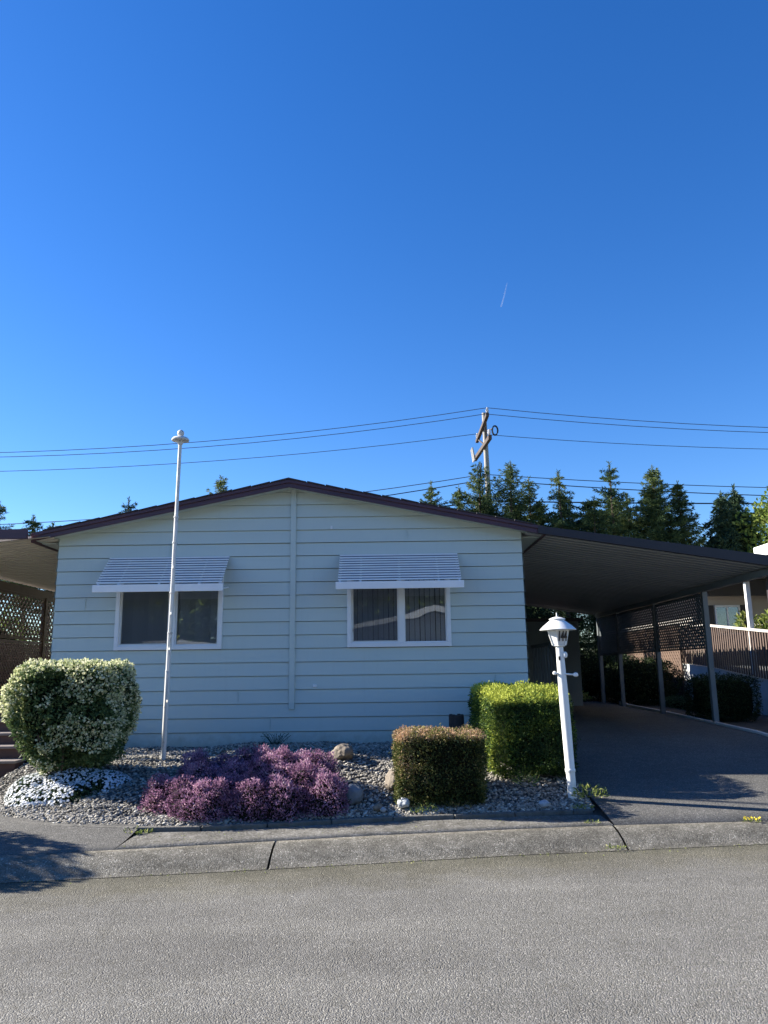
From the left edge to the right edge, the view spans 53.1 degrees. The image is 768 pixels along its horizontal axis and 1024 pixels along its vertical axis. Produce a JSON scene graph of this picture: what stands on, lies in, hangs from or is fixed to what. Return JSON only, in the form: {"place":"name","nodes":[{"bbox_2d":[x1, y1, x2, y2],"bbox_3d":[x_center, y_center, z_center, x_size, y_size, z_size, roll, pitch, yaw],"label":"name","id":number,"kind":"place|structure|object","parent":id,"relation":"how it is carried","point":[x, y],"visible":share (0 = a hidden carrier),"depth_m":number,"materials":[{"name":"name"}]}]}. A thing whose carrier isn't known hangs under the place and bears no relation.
{"place":"outdoors","nodes":[
{"label":"outdoors","id":0,"kind":"place"},
{"bbox_2d":[0,815,140,855],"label":"path","id":1,"kind":"structure","parent":0,"point":[17,837],"depth_m":7.04,"materials":[{"name":"concrete"}]},
{"bbox_2d":[114,815,613,849],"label":"pavement","id":2,"kind":"structure","parent":0,"point":[155,840],"depth_m":7.24,"materials":[{"name":"concrete"}]},
{"bbox_2d":[118,825,152,834],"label":"weed","id":3,"kind":"object","parent":2,"relation":"on","point":[145,831],"visible":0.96,"depth_m":7.21,"materials":[{"name":"green plant"}]},
{"bbox_2d":[0,844,767,1023],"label":"street","id":4,"kind":"structure","parent":0,"point":[665,936],"depth_m":4.59,"materials":[{"name":"grey asphalt"}]},
{"bbox_2d":[0,841,274,882],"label":"kerb","id":5,"kind":"structure","parent":4,"relation":"on","point":[141,861],"depth_m":6.36,"materials":[{"name":"concrete"}]},
{"bbox_2d":[269,825,626,868],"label":"kerb","id":6,"kind":"structure","parent":4,"relation":"on","point":[376,849],"depth_m":6.80,"materials":[{"name":"concrete"}]},
{"bbox_2d":[606,844,626,848],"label":"weed","id":7,"kind":"object","parent":6,"relation":"on","point":[618,846],"visible":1,"depth_m":6.82,"materials":[{"name":"green plant"}]},
{"bbox_2d":[613,821,767,849],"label":"kerb","id":8,"kind":"structure","parent":4,"relation":"on","point":[660,836],"depth_m":7.10,"materials":[{"name":"concrete"}]},
{"bbox_2d":[743,816,760,819],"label":"yellow flowers","id":9,"kind":"object","parent":8,"relation":"on","point":[751,817],"visible":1,"depth_m":7.39,"materials":[{"name":"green plant"}]},
{"bbox_2d":[0,0,767,651],"label":"sky","id":10,"kind":"structure","parent":0,"point":[220,220],"materials":[{"name":"blue"}]},
{"bbox_2d":[115,694,767,868],"bbox_3d":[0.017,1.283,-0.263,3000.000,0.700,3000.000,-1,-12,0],"label":"ground","id":11,"kind":"structure","parent":0,"point":[760,723],"depth_m":14.28,"materials":[{"name":"soil"}]},
{"bbox_2d":[0,699,29,778],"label":"porch steps","id":12,"kind":"structure","parent":11,"relation":"on","point":[11,759],"depth_m":9.96,"materials":[{"name":"brown wood"}]},
{"bbox_2d":[0,606,47,698],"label":"shrub","id":13,"kind":"object","parent":11,"relation":"on","point":[15,635],"visible":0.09,"depth_m":17.93,"materials":[{"name":"green plant"}]},
{"bbox_2d":[0,500,50,657],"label":"conifer","id":14,"kind":"object","parent":11,"relation":"on","point":[2,510],"visible":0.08,"depth_m":28.59,"materials":[{"name":"green plant"}]},
{"bbox_2d":[0,514,52,654],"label":"conifer","id":15,"kind":"object","parent":11,"relation":"on","point":[33,526],"visible":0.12,"depth_m":28.34,"materials":[{"name":"green plant"}]},
{"bbox_2d":[10,522,55,658],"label":"conifer","id":16,"kind":"object","parent":11,"relation":"on","point":[43,590],"visible":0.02,"depth_m":27.72,"materials":[{"name":"green plant"}]},
{"bbox_2d":[119,497,137,513],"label":"conifer","id":17,"kind":"object","parent":11,"relation":"on","point":[128,507],"visible":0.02,"depth_m":28.63,"materials":[{"name":"green plant"}]},
{"bbox_2d":[207,475,230,493],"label":"conifer","id":18,"kind":"object","parent":11,"relation":"on","point":[220,483],"visible":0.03,"depth_m":28.68,"materials":[{"name":"green plant"}]},
{"bbox_2d":[31,477,545,747],"bbox_3d":[-1.411,2.949,18.236,7.770,4.193,14.695,-1,-12,0],"label":"manufactured home","id":19,"kind":"object","parent":11,"relation":"on","point":[305,611],"visible":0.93,"depth_m":11.61,"materials":[{"name":"paint"}]},
{"bbox_2d":[0,529,58,697],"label":"patio cover","id":20,"kind":"object","parent":19,"relation":"attached to","point":[24,560],"visible":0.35,"depth_m":14.90,"materials":[{"name":"brown wood"}]},
{"bbox_2d":[113,577,223,650],"bbox_3d":[-3.244,1.666,12.007,2.217,1.820,0.865,-1,-12,0],"label":"window","id":21,"kind":"structure","parent":19,"relation":"in","point":[141,618],"depth_m":11.68,"materials":[{"name":"glass"}]},
{"bbox_2d":[347,579,451,647],"bbox_3d":[0.226,1.619,12.007,2.162,1.820,0.865,-1,-12,0],"label":"window","id":22,"kind":"structure","parent":19,"relation":"in","point":[401,617],"depth_m":11.69,"materials":[{"name":"glass"}]},
{"bbox_2d":[0,743,594,829],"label":"gravel bed","id":23,"kind":"object","parent":11,"relation":"on","point":[369,789],"visible":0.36,"depth_m":8.48,"materials":[{"name":"grey gravel"}]},
{"bbox_2d":[3,765,132,807],"bbox_3d":[-3.483,3.061,8.495,1.493,0.496,0.913,-1,-12,0],"label":"white flower mound","id":24,"kind":"object","parent":23,"relation":"on","point":[71,785],"visible":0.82,"depth_m":8.37,"materials":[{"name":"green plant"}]},
{"bbox_2d":[0,658,142,777],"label":"blossoming shrub","id":25,"kind":"object","parent":23,"relation":"on","point":[76,713],"visible":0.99,"depth_m":8.51,"materials":[{"name":"green plant"}]},
{"bbox_2d":[161,430,189,759],"bbox_3d":[-2.731,1.044,10.002,0.240,4.409,0.240,-1,-12,0],"label":"flagpole","id":26,"kind":"object","parent":23,"relation":"on","point":[180,439],"visible":0.98,"depth_m":9.96,"materials":[{"name":"metal"}]},
{"bbox_2d":[175,743,292,780],"bbox_3d":[-1.599,2.822,8.361,1.478,0.570,1.033,-1,-12,0],"label":"heather","id":27,"kind":"object","parent":23,"relation":"on","point":[199,763],"visible":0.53,"depth_m":8.39,"materials":[{"name":"purple plant"}]},
{"bbox_2d":[226,743,351,822],"bbox_3d":[-0.949,2.817,8.076,1.298,0.678,1.317,-1,-12,0],"label":"heather","id":28,"kind":"object","parent":23,"relation":"on","point":[286,788],"visible":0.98,"depth_m":7.71,"materials":[{"name":"purple plant"}]},
{"bbox_2d":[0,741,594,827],"bbox_3d":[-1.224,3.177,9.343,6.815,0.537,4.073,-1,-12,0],"label":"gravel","id":29,"kind":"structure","parent":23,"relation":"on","point":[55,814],"depth_m":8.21,"materials":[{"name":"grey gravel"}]},
{"bbox_2d":[137,767,257,823],"bbox_3d":[-1.837,2.845,7.773,1.428,0.476,0.850,-1,-12,0],"label":"heather","id":30,"kind":"object","parent":29,"relation":"on","point":[190,797],"visible":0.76,"depth_m":7.62,"materials":[{"name":"purple plant"}]},
{"bbox_2d":[261,732,290,743],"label":"wiry plant","id":31,"kind":"object","parent":29,"relation":"on","point":[274,741],"visible":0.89,"depth_m":11.04,"materials":[{"name":"green plant"}]},
{"bbox_2d":[373,803,381,811],"bbox_3d":[-0.065,3.000,7.807,0.100,0.092,0.109,1,-12,-8],"label":"boulder","id":32,"kind":"object","parent":29,"relation":"on","point":[377,807],"visible":0.99,"depth_m":7.77,"materials":[{"name":"grey stone"}]},
{"bbox_2d":[385,768,404,791],"bbox_3d":[0.139,2.923,8.373,0.240,0.288,0.296,-10,-14,37],"label":"boulder","id":33,"kind":"object","parent":29,"relation":"on","point":[390,780],"visible":0.45,"depth_m":8.29,"materials":[{"name":"beige stone"}]},
{"bbox_2d":[397,798,409,807],"bbox_3d":[0.198,2.983,7.882,0.138,0.103,0.112,-9,-14,35],"label":"boulder","id":34,"kind":"object","parent":29,"relation":"on","point":[402,802],"visible":1,"depth_m":7.84,"materials":[{"name":"white stone"}]},
{"bbox_2d":[408,800,437,812],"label":"plant","id":35,"kind":"object","parent":29,"relation":"on","point":[433,806],"visible":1,"depth_m":7.80,"materials":[{"name":"green plant"}]},
{"bbox_2d":[444,800,471,808],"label":"plant","id":36,"kind":"object","parent":29,"relation":"on","point":[458,804],"visible":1,"depth_m":7.85,"materials":[{"name":"green plant"}]},
{"bbox_2d":[539,800,548,806],"bbox_3d":[1.664,3.023,7.972,0.103,0.070,0.136,-7,-13,27],"label":"boulder","id":37,"kind":"object","parent":29,"relation":"on","point":[543,803],"visible":1,"depth_m":7.93,"materials":[{"name":"white stone"}]},
{"bbox_2d":[572,804,594,809],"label":"weed","id":38,"kind":"object","parent":29,"relation":"on","point":[581,806],"visible":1,"depth_m":7.89,"materials":[{"name":"green plant"}]},
{"bbox_2d":[571,782,609,798],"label":"weed","id":39,"kind":"object","parent":29,"relation":"on","point":[595,791],"visible":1,"depth_m":8.06,"materials":[{"name":"green plant"}]},
{"bbox_2d":[331,743,353,760],"bbox_3d":[-0.496,2.926,9.351,0.307,0.213,0.286,-11,-16,41],"label":"boulder","id":40,"kind":"object","parent":23,"relation":"on","point":[343,751],"visible":0.94,"depth_m":9.25,"materials":[{"name":"beige stone"}]},
{"bbox_2d":[340,784,362,804],"bbox_3d":[-0.339,2.939,7.993,0.266,0.219,0.240,5,-13,-27],"label":"boulder","id":41,"kind":"object","parent":23,"relation":"on","point":[354,793],"visible":0.73,"depth_m":7.91,"materials":[{"name":"grey stone"}]},
{"bbox_2d":[389,722,488,807],"bbox_3d":[0.598,2.736,8.340,1.103,0.885,0.970,-1,-12,0],"label":"reddish hedge","id":42,"kind":"object","parent":23,"relation":"on","point":[438,763],"visible":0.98,"depth_m":8.01,"materials":[{"name":"green plant"}]},
{"bbox_2d":[449,714,463,728],"bbox_3d":[1.026,3.071,10.851,0.212,0.421,0.212,-1,-12,0],"label":"vent","id":43,"kind":"object","parent":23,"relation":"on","point":[457,721],"visible":0.31,"depth_m":10.79,"materials":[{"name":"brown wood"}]},
{"bbox_2d":[467,678,577,780],"bbox_3d":[1.686,2.713,9.786,1.148,1.169,2.523,-1,-12,0],"label":"green hedge","id":44,"kind":"object","parent":23,"relation":"on","point":[519,722],"visible":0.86,"depth_m":8.74,"materials":[{"name":"green plant"}]},
{"bbox_2d":[511,771,539,785],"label":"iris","id":45,"kind":"object","parent":23,"relation":"on","point":[524,777],"visible":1,"depth_m":8.37,"materials":[{"name":"green plant"}]},
{"bbox_2d":[540,613,577,798],"bbox_3d":[1.940,2.110,8.361,0.400,2.019,0.400,-1,-12,0],"label":"lamp post","id":46,"kind":"object","parent":23,"relation":"on","point":[557,628],"visible":0.99,"depth_m":8.36,"materials":[{"name":"white metal"}]},
{"bbox_2d":[14,809,592,835],"bbox_3d":[-0.966,3.076,7.624,6.212,0.075,0.741,-1,-12,0],"label":"bed edging","id":47,"kind":"object","parent":11,"relation":"on","point":[356,820],"visible":0.56,"depth_m":7.54,"materials":[{"name":"grey concrete"}]},
{"bbox_2d":[419,482,448,506],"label":"conifer","id":48,"kind":"object","parent":11,"relation":"on","point":[430,492],"visible":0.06,"depth_m":28.62,"materials":[{"name":"green plant"}]},
{"bbox_2d":[447,485,467,509],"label":"conifer","id":49,"kind":"object","parent":11,"relation":"on","point":[458,496],"visible":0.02,"depth_m":28.09,"materials":[{"name":"green plant"}]},
{"bbox_2d":[454,462,506,515],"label":"conifer","id":50,"kind":"object","parent":11,"relation":"on","point":[483,507],"visible":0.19,"depth_m":28.52,"materials":[{"name":"green plant"}]},
{"bbox_2d":[470,407,498,496],"bbox_3d":[4.099,1.685,30.855,0.804,11.602,4.662,0,-12,-4],"label":"utility pole","id":51,"kind":"object","parent":11,"relation":"on","point":[487,439],"visible":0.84,"depth_m":31.17,"materials":[{"name":"brown wood"}]},
{"bbox_2d":[0,434,753,471],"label":"power line","id":52,"kind":"object","parent":51,"relation":"attached to","point":[382,445],"visible":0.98,"depth_m":32.88,"materials":[{"name":"metal"}]},
{"bbox_2d":[0,474,767,524],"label":"power line","id":53,"kind":"object","parent":51,"relation":"attached to","point":[459,478],"visible":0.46,"depth_m":31.22,"materials":[{"name":"metal"}]},
{"bbox_2d":[0,408,767,452],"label":"power line","id":54,"kind":"object","parent":51,"relation":"attached to","point":[384,422],"visible":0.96,"depth_m":29.64,"materials":[{"name":"metal"}]},
{"bbox_2d":[9,414,767,456],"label":"power line","id":55,"kind":"object","parent":51,"relation":"attached to","point":[384,428],"visible":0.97,"depth_m":30.12,"materials":[{"name":"metal"}]},
{"bbox_2d":[386,480,766,495],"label":"power line","id":56,"kind":"object","parent":51,"relation":"attached to","point":[567,485],"visible":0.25,"depth_m":31.09,"materials":[{"name":"metal"}]},
{"bbox_2d":[445,500,753,506],"bbox_3d":[5.001,0.058,30.597,90.004,1.993,0.051,-1,-12,0],"label":"power line","id":57,"kind":"object","parent":51,"relation":"attached to","point":[602,502],"visible":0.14,"depth_m":30.66,"materials":[{"name":"metal"}]},
{"bbox_2d":[476,462,596,649],"bbox_3d":[4.877,2.282,28.098,4.705,8.702,5.010,7,-14,-34],"label":"conifer","id":58,"kind":"object","parent":11,"relation":"on","point":[511,498],"visible":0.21,"depth_m":28.59,"materials":[{"name":"green plant"}]},
{"bbox_2d":[531,642,560,723],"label":"side steps","id":59,"kind":"structure","parent":11,"relation":"on","point":[548,645],"depth_m":15.54,"materials":[{"name":"wood"}]},
{"bbox_2d":[502,476,590,637],"bbox_3d":[6.273,2.626,28.547,5.310,8.172,5.019,7,-14,-34],"label":"conifer","id":60,"kind":"object","parent":11,"relation":"on","point":[530,509],"visible":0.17,"depth_m":28.79,"materials":[{"name":"green plant"}]},
{"bbox_2d":[500,505,595,646],"bbox_3d":[5.200,3.131,29.527,7.842,7.604,6.260,2,-12,-14],"label":"conifer","id":61,"kind":"object","parent":11,"relation":"on","point":[549,609],"depth_m":29.50,"materials":[{"name":"green plant"}]},
{"bbox_2d":[525,605,579,640],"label":"shrub","id":62,"kind":"object","parent":11,"relation":"on","point":[534,612],"visible":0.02,"depth_m":23.30,"materials":[{"name":"green plant"}]},
{"bbox_2d":[526,618,582,705],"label":"storage shed","id":63,"kind":"structure","parent":11,"relation":"on","point":[536,635],"depth_m":19.65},
{"bbox_2d":[529,504,590,643],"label":"conifer","id":64,"kind":"object","parent":11,"relation":"on","point":[544,508],"visible":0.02,"depth_m":29.73,"materials":[{"name":"green plant"}]},
{"bbox_2d":[549,494,596,648],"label":"conifer","id":65,"kind":"object","parent":11,"relation":"on","point":[572,520],"visible":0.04,"depth_m":29.80,"materials":[{"name":"green plant"}]},
{"bbox_2d":[539,470,607,656],"bbox_3d":[6.835,2.518,27.729,4.650,8.614,6.334,-1,-12,0],"label":"conifer","id":66,"kind":"object","parent":11,"relation":"on","point":[561,522],"visible":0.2,"depth_m":28.52,"materials":[{"name":"green plant"}]},
{"bbox_2d":[553,499,620,650],"bbox_3d":[7.919,3.293,29.516,7.051,7.836,6.522,-1,-12,0],"label":"conifer","id":67,"kind":"object","parent":11,"relation":"on","point":[584,509],"visible":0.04,"depth_m":29.73,"materials":[{"name":"green plant"}]},
{"bbox_2d":[562,496,616,657],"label":"conifer","id":68,"kind":"object","parent":11,"relation":"on","point":[593,513],"visible":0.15,"depth_m":27.93,"materials":[{"name":"green plant"}]},
{"bbox_2d":[575,494,632,645],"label":"conifer","id":69,"kind":"object","parent":11,"relation":"on","point":[607,498],"visible":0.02,"depth_m":30.26,"materials":[{"name":"green plant"}]},
{"bbox_2d":[580,643,628,701],"bbox_3d":[5.894,4.972,23.165,3.030,2.069,2.348,-1,-12,0],"label":"shrub","id":70,"kind":"object","parent":11,"relation":"on","point":[590,675],"visible":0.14,"depth_m":22.42,"materials":[{"name":"green plant"}]},
{"bbox_2d":[578,461,643,653],"bbox_3d":[8.876,2.412,28.787,5.140,8.619,5.202,-11,-16,42],"label":"conifer","id":71,"kind":"object","parent":11,"relation":"on","point":[611,492],"visible":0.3,"depth_m":28.46,"materials":[{"name":"green plant"}]},
{"bbox_2d":[578,495,646,648],"bbox_3d":[9.231,2.959,28.744,4.274,7.522,6.024,11,-16,-44],"label":"conifer","id":72,"kind":"object","parent":11,"relation":"on","point":[627,521],"visible":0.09,"depth_m":28.82,"materials":[{"name":"green plant"}]},
{"bbox_2d":[583,488,699,634],"bbox_3d":[10.864,2.904,29.791,6.758,8.006,6.955,-1,-12,0],"label":"conifer","id":73,"kind":"object","parent":11,"relation":"on","point":[643,505],"visible":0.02,"depth_m":30.27,"materials":[{"name":"green plant"}]},
{"bbox_2d":[604,654,683,705],"bbox_3d":[6.972,4.683,21.029,2.122,1.588,2.792,-1,-12,0],"label":"shrub","id":74,"kind":"object","parent":11,"relation":"on","point":[640,681],"visible":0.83,"depth_m":20.30,"materials":[{"name":"green plant"}]},
{"bbox_2d":[606,618,694,697],"bbox_3d":[7.962,4.553,23.493,0.040,2.120,8.160,-1,-12,0],"label":"lattice fence","id":75,"kind":"object","parent":11,"relation":"on","point":[671,656],"visible":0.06,"depth_m":21.32,"materials":[{"name":"paint"}]},
{"bbox_2d":[627,465,691,544],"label":"conifer","id":76,"kind":"object","parent":11,"relation":"on","point":[655,500],"visible":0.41,"depth_m":28.31,"materials":[{"name":"green plant"}]},
{"bbox_2d":[657,695,694,710],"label":"shrub","id":77,"kind":"object","parent":11,"relation":"on","point":[678,702],"visible":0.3,"depth_m":18.81,"materials":[{"name":"green plant"}]},
{"bbox_2d":[593,543,767,673],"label":"neighbouring home","id":78,"kind":"object","parent":11,"relation":"on","point":[727,603],"visible":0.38,"depth_m":19.79,"materials":[{"name":"white plastic"}]},
{"bbox_2d":[714,605,741,634],"bbox_3d":[8.863,2.785,19.793,0.650,0.770,0.046,-1,-12,0],"label":"window","id":79,"kind":"structure","parent":78,"relation":"in","point":[724,614],"depth_m":19.82,"materials":[{"name":"glass"}]},
{"bbox_2d":[660,480,712,546],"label":"conifer","id":80,"kind":"object","parent":11,"relation":"on","point":[677,493],"visible":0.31,"depth_m":28.24,"materials":[{"name":"green plant"}]},
{"bbox_2d":[619,701,767,736],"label":"driveway edging","id":81,"kind":"object","parent":11,"relation":"on","point":[696,718],"visible":0.59,"depth_m":14.48,"materials":[{"name":"paint"}]},
{"bbox_2d":[626,623,767,714],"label":"fence","id":82,"kind":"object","parent":11,"relation":"on","point":[760,645],"depth_m":17.64,"materials":[{"name":"paint"}]},
{"bbox_2d":[734,610,761,631],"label":"porch plant","id":83,"kind":"object","parent":82,"relation":"on","point":[740,621],"visible":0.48,"depth_m":17.72,"materials":[{"name":"green plant"}]},
{"bbox_2d":[756,609,767,629],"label":"porch plant","id":84,"kind":"object","parent":82,"relation":"on","point":[764,624],"visible":0.93,"depth_m":17.46,"materials":[{"name":"green plant"}]},
{"bbox_2d":[683,671,762,721],"bbox_3d":[6.690,3.677,15.186,1.329,1.056,1.434,-1,-12,0],"label":"shrub","id":85,"kind":"object","parent":11,"relation":"on","point":[736,700],"visible":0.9,"depth_m":14.73,"materials":[{"name":"green plant"}]},
{"bbox_2d":[699,490,754,551],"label":"conifer","id":86,"kind":"object","parent":11,"relation":"on","point":[728,535],"visible":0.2,"depth_m":28.18,"materials":[{"name":"green plant"}]},
{"bbox_2d":[712,483,762,551],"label":"conifer","id":87,"kind":"object","parent":11,"relation":"on","point":[735,499],"visible":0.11,"depth_m":28.70,"materials":[{"name":"green plant"}]},
{"bbox_2d":[732,486,767,552],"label":"broadleaf tree","id":88,"kind":"object","parent":11,"relation":"on","point":[759,520],"visible":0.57,"depth_m":27.56,"materials":[{"name":"green plant"}]},
{"bbox_2d":[558,702,767,832],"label":"driveway","id":89,"kind":"structure","parent":0,"point":[644,767],"depth_m":9.65,"materials":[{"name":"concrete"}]},
{"bbox_2d":[582,690,592,700],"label":"plant","id":90,"kind":"object","parent":89,"relation":"on","point":[586,696],"visible":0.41,"depth_m":21.27,"materials":[{"name":"green plant"}]},
{"bbox_2d":[522,526,767,721],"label":"carport","id":91,"kind":"object","parent":89,"relation":"on","point":[598,575],"visible":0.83,"depth_m":14.50,"materials":[{"name":"grey metal"}]}
]}

